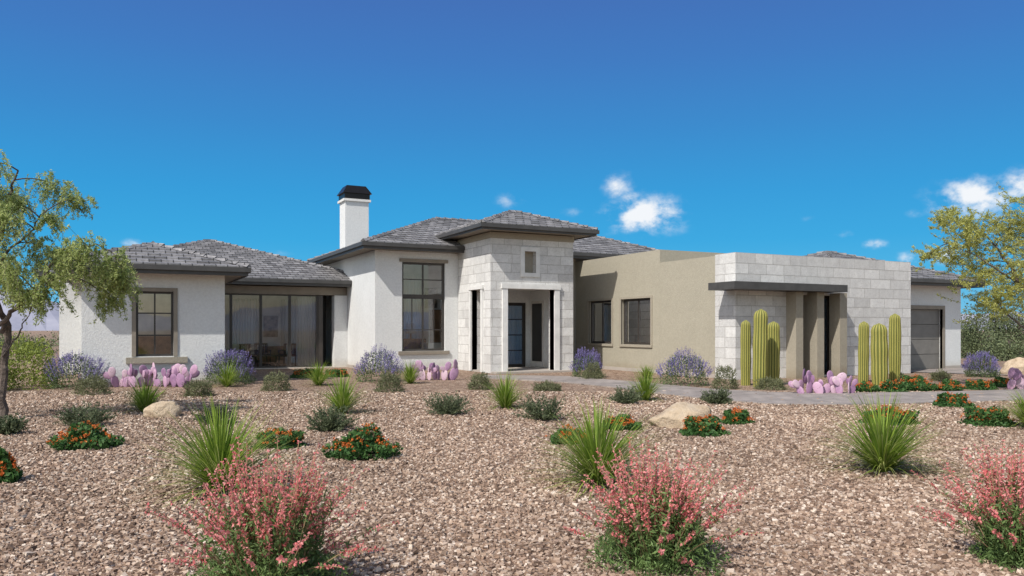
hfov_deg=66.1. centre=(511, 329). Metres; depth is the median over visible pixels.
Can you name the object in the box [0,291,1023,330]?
distant mountains
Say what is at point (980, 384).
orange lantana
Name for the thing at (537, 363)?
light frames
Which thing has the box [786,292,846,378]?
entry fins
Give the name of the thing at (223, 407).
rosemary ground cover
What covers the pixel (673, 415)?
boulder
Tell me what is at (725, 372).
sage shrub
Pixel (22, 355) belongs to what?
creosote bush
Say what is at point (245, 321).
sheer curtains
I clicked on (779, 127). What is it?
sky
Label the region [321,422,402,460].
orange lantana
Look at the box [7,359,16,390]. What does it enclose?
creosote bush
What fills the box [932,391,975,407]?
orange lantana
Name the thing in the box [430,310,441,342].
bookcase
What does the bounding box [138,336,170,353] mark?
bed headboard
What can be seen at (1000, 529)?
pink penstemon
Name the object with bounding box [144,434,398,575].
pink penstemon
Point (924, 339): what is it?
garage door
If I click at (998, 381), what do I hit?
orange lantana
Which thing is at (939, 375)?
sage shrub
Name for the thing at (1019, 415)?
spiky desert grass
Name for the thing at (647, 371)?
spiky desert grass
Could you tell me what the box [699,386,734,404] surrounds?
rosemary ground cover
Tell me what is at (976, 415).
orange lantana
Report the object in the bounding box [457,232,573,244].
tower frieze
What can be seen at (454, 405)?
rosemary ground cover
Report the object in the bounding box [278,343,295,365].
patio chair
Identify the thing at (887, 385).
orange lantana
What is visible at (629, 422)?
orange lantana
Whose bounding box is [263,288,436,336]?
wall art
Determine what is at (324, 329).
dark recess
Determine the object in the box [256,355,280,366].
coffee table
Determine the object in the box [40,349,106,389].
purple salvia bush
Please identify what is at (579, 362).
purple salvia bush
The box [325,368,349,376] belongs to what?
orange lantana
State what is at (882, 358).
columnar cactus
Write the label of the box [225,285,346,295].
patio beam
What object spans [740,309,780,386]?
columnar cactus
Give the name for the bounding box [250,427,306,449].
orange lantana
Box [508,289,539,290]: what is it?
porch ceiling
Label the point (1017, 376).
purple prickly pear
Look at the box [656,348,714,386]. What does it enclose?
purple salvia bush
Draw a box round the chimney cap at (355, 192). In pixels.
[337,185,371,199]
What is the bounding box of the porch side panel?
[530,290,548,367]
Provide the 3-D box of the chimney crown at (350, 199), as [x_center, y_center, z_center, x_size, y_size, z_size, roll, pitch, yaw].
[-7.034,-5.700,35.041,1.210,0.100,1.110,0,0,-27]
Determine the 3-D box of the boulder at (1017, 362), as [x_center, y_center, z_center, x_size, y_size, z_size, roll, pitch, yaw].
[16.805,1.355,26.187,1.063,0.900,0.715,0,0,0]
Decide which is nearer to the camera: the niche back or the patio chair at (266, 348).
the niche back
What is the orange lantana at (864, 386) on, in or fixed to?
on the gravel ground at (460, 383)
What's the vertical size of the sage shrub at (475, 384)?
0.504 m
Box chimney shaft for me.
[340,201,368,248]
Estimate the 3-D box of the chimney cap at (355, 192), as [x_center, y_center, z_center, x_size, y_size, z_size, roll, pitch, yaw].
[-7.034,-6.056,35.041,1.290,0.608,1.190,0,0,-27]
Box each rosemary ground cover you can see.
[0,412,29,434]
[51,401,118,425]
[189,404,239,423]
[303,402,359,431]
[423,391,474,414]
[510,392,575,419]
[606,385,644,403]
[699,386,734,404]
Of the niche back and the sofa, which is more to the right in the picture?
the niche back
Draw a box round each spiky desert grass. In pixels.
[112,372,182,412]
[121,392,312,509]
[207,360,245,386]
[298,360,336,384]
[303,370,370,414]
[398,358,427,382]
[478,369,532,409]
[511,394,676,499]
[622,367,675,401]
[636,362,654,378]
[796,384,972,479]
[987,387,1023,427]
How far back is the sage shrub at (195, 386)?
17.61 m
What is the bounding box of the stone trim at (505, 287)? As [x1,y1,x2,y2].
[468,247,560,371]
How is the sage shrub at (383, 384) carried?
on the gravel ground at (460, 383)
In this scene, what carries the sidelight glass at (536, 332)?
attached to the porch back wall at (518, 296)
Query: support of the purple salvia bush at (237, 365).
on the gravel ground at (460, 383)
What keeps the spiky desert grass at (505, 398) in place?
on the gravel ground at (460, 383)
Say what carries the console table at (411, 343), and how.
on the interior floors at (293, 364)
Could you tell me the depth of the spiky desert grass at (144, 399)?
14.35 m
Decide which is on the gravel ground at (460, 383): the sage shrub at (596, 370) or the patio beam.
the sage shrub at (596, 370)
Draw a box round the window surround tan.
[586,295,652,347]
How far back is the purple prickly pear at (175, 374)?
20.65 m
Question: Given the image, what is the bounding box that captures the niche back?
[525,252,532,272]
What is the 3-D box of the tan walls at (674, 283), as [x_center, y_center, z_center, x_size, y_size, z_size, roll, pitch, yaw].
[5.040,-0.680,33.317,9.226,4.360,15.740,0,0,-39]
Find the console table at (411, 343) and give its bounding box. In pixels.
[262,339,425,363]
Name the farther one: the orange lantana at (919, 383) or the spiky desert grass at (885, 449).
the orange lantana at (919, 383)
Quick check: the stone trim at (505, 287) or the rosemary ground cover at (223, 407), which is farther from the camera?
the stone trim at (505, 287)
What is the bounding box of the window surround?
[132,258,449,356]
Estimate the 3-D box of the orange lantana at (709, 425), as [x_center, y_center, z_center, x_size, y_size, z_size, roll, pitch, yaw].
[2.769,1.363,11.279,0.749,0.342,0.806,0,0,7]
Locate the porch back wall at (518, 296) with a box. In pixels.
[508,291,529,366]
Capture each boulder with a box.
[143,401,181,417]
[648,402,711,428]
[1000,357,1023,374]
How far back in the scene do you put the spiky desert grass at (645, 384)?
16.63 m
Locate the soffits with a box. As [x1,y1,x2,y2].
[47,229,966,287]
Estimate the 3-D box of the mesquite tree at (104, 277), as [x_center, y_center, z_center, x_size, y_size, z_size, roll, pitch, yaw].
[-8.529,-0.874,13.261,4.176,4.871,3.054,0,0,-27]
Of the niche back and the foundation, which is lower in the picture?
the foundation
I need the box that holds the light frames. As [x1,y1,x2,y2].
[531,301,543,366]
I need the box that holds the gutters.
[36,222,984,284]
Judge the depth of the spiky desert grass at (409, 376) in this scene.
21.93 m
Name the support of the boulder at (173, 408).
on the gravel ground at (460, 383)
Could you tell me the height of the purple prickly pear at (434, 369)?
0.654 m
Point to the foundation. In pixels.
(613, 368)
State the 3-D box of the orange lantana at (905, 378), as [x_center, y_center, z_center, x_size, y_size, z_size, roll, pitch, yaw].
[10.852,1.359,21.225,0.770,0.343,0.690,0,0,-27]
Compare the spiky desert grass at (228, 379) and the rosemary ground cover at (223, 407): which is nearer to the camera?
the rosemary ground cover at (223, 407)
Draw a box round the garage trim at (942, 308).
[911,305,944,367]
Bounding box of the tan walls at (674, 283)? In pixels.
[573,250,724,373]
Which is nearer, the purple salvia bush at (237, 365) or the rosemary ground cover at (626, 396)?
the rosemary ground cover at (626, 396)
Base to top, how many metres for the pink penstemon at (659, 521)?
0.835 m
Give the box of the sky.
[0,0,1023,313]
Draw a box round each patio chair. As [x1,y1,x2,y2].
[239,344,258,366]
[254,343,270,365]
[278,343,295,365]
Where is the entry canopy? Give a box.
[708,281,847,292]
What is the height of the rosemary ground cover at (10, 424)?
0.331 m
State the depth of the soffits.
28.66 m
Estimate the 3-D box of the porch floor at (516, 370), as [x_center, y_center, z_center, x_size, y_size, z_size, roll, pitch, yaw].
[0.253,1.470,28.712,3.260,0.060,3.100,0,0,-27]
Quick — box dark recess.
[315,295,325,364]
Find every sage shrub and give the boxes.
[69,373,113,395]
[176,378,215,397]
[258,370,293,391]
[373,372,407,392]
[466,372,492,389]
[531,380,562,390]
[578,362,606,378]
[709,363,740,389]
[750,375,790,390]
[888,371,913,381]
[928,368,953,380]
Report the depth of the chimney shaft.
34.62 m
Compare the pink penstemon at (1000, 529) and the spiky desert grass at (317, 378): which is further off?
the spiky desert grass at (317, 378)
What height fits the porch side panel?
2.990 m
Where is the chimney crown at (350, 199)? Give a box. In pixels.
[338,198,370,203]
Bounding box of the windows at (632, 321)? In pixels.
[593,300,649,342]
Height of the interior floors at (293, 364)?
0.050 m
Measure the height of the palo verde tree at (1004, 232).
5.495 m
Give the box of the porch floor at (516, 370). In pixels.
[472,367,577,373]
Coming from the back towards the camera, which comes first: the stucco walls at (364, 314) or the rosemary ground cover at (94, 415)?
the stucco walls at (364, 314)
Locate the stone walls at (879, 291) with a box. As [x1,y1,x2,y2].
[458,238,910,379]
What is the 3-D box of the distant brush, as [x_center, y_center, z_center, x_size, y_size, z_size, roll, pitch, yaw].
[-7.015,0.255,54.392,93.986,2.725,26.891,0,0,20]
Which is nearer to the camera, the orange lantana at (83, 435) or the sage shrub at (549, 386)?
the orange lantana at (83, 435)
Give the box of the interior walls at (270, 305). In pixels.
[138,264,441,363]
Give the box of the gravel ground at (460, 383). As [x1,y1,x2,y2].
[0,331,1023,575]
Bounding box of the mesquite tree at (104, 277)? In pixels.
[0,149,143,418]
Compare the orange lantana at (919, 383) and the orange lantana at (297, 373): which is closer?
the orange lantana at (919, 383)
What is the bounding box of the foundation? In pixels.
[90,364,961,386]
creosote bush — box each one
[0,333,69,389]
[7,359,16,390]
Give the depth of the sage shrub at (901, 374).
22.16 m
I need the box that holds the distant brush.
[0,331,58,353]
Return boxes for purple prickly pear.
[103,362,199,386]
[412,359,458,379]
[788,369,857,393]
[1007,367,1023,388]
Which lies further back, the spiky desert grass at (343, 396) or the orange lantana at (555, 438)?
the spiky desert grass at (343, 396)
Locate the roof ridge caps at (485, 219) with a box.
[36,210,983,279]
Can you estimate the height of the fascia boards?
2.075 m
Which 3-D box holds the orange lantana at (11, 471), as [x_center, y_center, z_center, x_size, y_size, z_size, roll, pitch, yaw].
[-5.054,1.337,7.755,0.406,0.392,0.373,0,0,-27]
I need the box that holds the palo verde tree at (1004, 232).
[910,182,1023,328]
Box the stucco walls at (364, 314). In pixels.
[59,250,960,382]
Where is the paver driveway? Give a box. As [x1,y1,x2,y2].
[482,375,1023,405]
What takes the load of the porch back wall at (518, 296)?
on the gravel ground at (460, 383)
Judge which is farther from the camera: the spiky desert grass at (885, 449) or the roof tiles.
the roof tiles
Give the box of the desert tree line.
[961,294,1023,360]
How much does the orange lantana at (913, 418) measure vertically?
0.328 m
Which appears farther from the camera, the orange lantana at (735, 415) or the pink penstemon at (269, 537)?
the orange lantana at (735, 415)
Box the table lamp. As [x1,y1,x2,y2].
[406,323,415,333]
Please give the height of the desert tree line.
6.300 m
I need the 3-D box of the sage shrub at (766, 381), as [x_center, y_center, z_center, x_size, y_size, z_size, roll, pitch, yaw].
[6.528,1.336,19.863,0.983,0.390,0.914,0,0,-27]
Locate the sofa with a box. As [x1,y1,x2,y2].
[225,342,441,364]
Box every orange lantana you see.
[0,446,23,483]
[46,420,124,450]
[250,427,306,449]
[290,368,323,378]
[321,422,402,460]
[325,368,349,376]
[546,424,587,445]
[601,414,641,430]
[678,414,730,437]
[721,406,755,424]
[855,381,878,391]
[858,404,920,425]
[878,379,907,391]
[900,374,928,383]
[904,377,937,390]
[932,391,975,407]
[937,378,963,390]
[957,405,1017,426]
[964,378,998,389]
[990,376,1015,386]
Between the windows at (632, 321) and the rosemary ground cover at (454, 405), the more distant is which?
the windows at (632, 321)
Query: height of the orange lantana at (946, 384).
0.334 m
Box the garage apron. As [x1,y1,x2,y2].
[911,368,1007,374]
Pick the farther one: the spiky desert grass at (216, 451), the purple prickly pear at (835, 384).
the purple prickly pear at (835, 384)
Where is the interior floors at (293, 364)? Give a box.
[225,363,346,369]
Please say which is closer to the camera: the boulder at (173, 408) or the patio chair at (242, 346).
the boulder at (173, 408)
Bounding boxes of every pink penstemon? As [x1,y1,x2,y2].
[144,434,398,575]
[563,437,763,575]
[910,439,1023,572]
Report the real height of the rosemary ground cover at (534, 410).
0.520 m
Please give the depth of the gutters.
27.84 m
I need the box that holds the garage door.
[911,309,938,369]
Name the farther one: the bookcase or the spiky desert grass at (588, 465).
the bookcase
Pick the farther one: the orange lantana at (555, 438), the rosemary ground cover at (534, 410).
the rosemary ground cover at (534, 410)
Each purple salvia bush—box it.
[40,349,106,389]
[201,348,256,385]
[352,343,404,382]
[568,347,602,377]
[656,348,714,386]
[960,350,1000,377]
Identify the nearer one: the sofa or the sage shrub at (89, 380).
the sage shrub at (89, 380)
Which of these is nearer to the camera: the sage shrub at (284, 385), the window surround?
the sage shrub at (284, 385)
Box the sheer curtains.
[227,275,521,365]
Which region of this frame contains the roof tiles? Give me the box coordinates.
[40,212,981,280]
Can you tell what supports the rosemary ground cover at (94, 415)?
on the gravel ground at (460, 383)
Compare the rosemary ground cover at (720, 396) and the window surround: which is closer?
the rosemary ground cover at (720, 396)
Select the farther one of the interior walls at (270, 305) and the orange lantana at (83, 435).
the interior walls at (270, 305)
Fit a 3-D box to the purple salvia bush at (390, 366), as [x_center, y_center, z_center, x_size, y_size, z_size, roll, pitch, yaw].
[-3.843,0.958,22.889,1.530,1.150,1.531,0,0,17]
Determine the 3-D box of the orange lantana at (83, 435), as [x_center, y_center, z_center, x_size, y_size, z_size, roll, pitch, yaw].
[-5.445,1.346,10.057,0.901,0.365,0.821,0,0,-27]
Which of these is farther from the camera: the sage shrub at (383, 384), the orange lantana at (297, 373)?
the orange lantana at (297, 373)
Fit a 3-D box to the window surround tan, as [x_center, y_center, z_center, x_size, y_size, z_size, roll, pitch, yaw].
[3.926,-0.290,29.184,0.090,1.820,4.230,0,0,-27]
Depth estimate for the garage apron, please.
28.55 m
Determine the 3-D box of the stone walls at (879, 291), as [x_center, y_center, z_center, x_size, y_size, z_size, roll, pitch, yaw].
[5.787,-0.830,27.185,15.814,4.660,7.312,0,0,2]
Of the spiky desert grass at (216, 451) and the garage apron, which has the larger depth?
the garage apron
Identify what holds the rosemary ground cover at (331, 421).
on the gravel ground at (460, 383)
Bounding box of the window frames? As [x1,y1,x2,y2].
[136,262,828,374]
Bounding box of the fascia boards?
[37,227,984,290]
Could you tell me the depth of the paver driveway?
17.86 m
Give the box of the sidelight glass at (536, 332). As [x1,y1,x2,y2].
[532,303,541,361]
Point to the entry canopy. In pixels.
(763, 286)
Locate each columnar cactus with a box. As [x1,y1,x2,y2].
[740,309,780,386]
[857,313,900,385]
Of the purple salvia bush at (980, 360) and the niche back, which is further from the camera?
the niche back
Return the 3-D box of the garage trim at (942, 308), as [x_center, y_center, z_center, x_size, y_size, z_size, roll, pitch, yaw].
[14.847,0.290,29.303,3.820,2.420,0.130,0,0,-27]

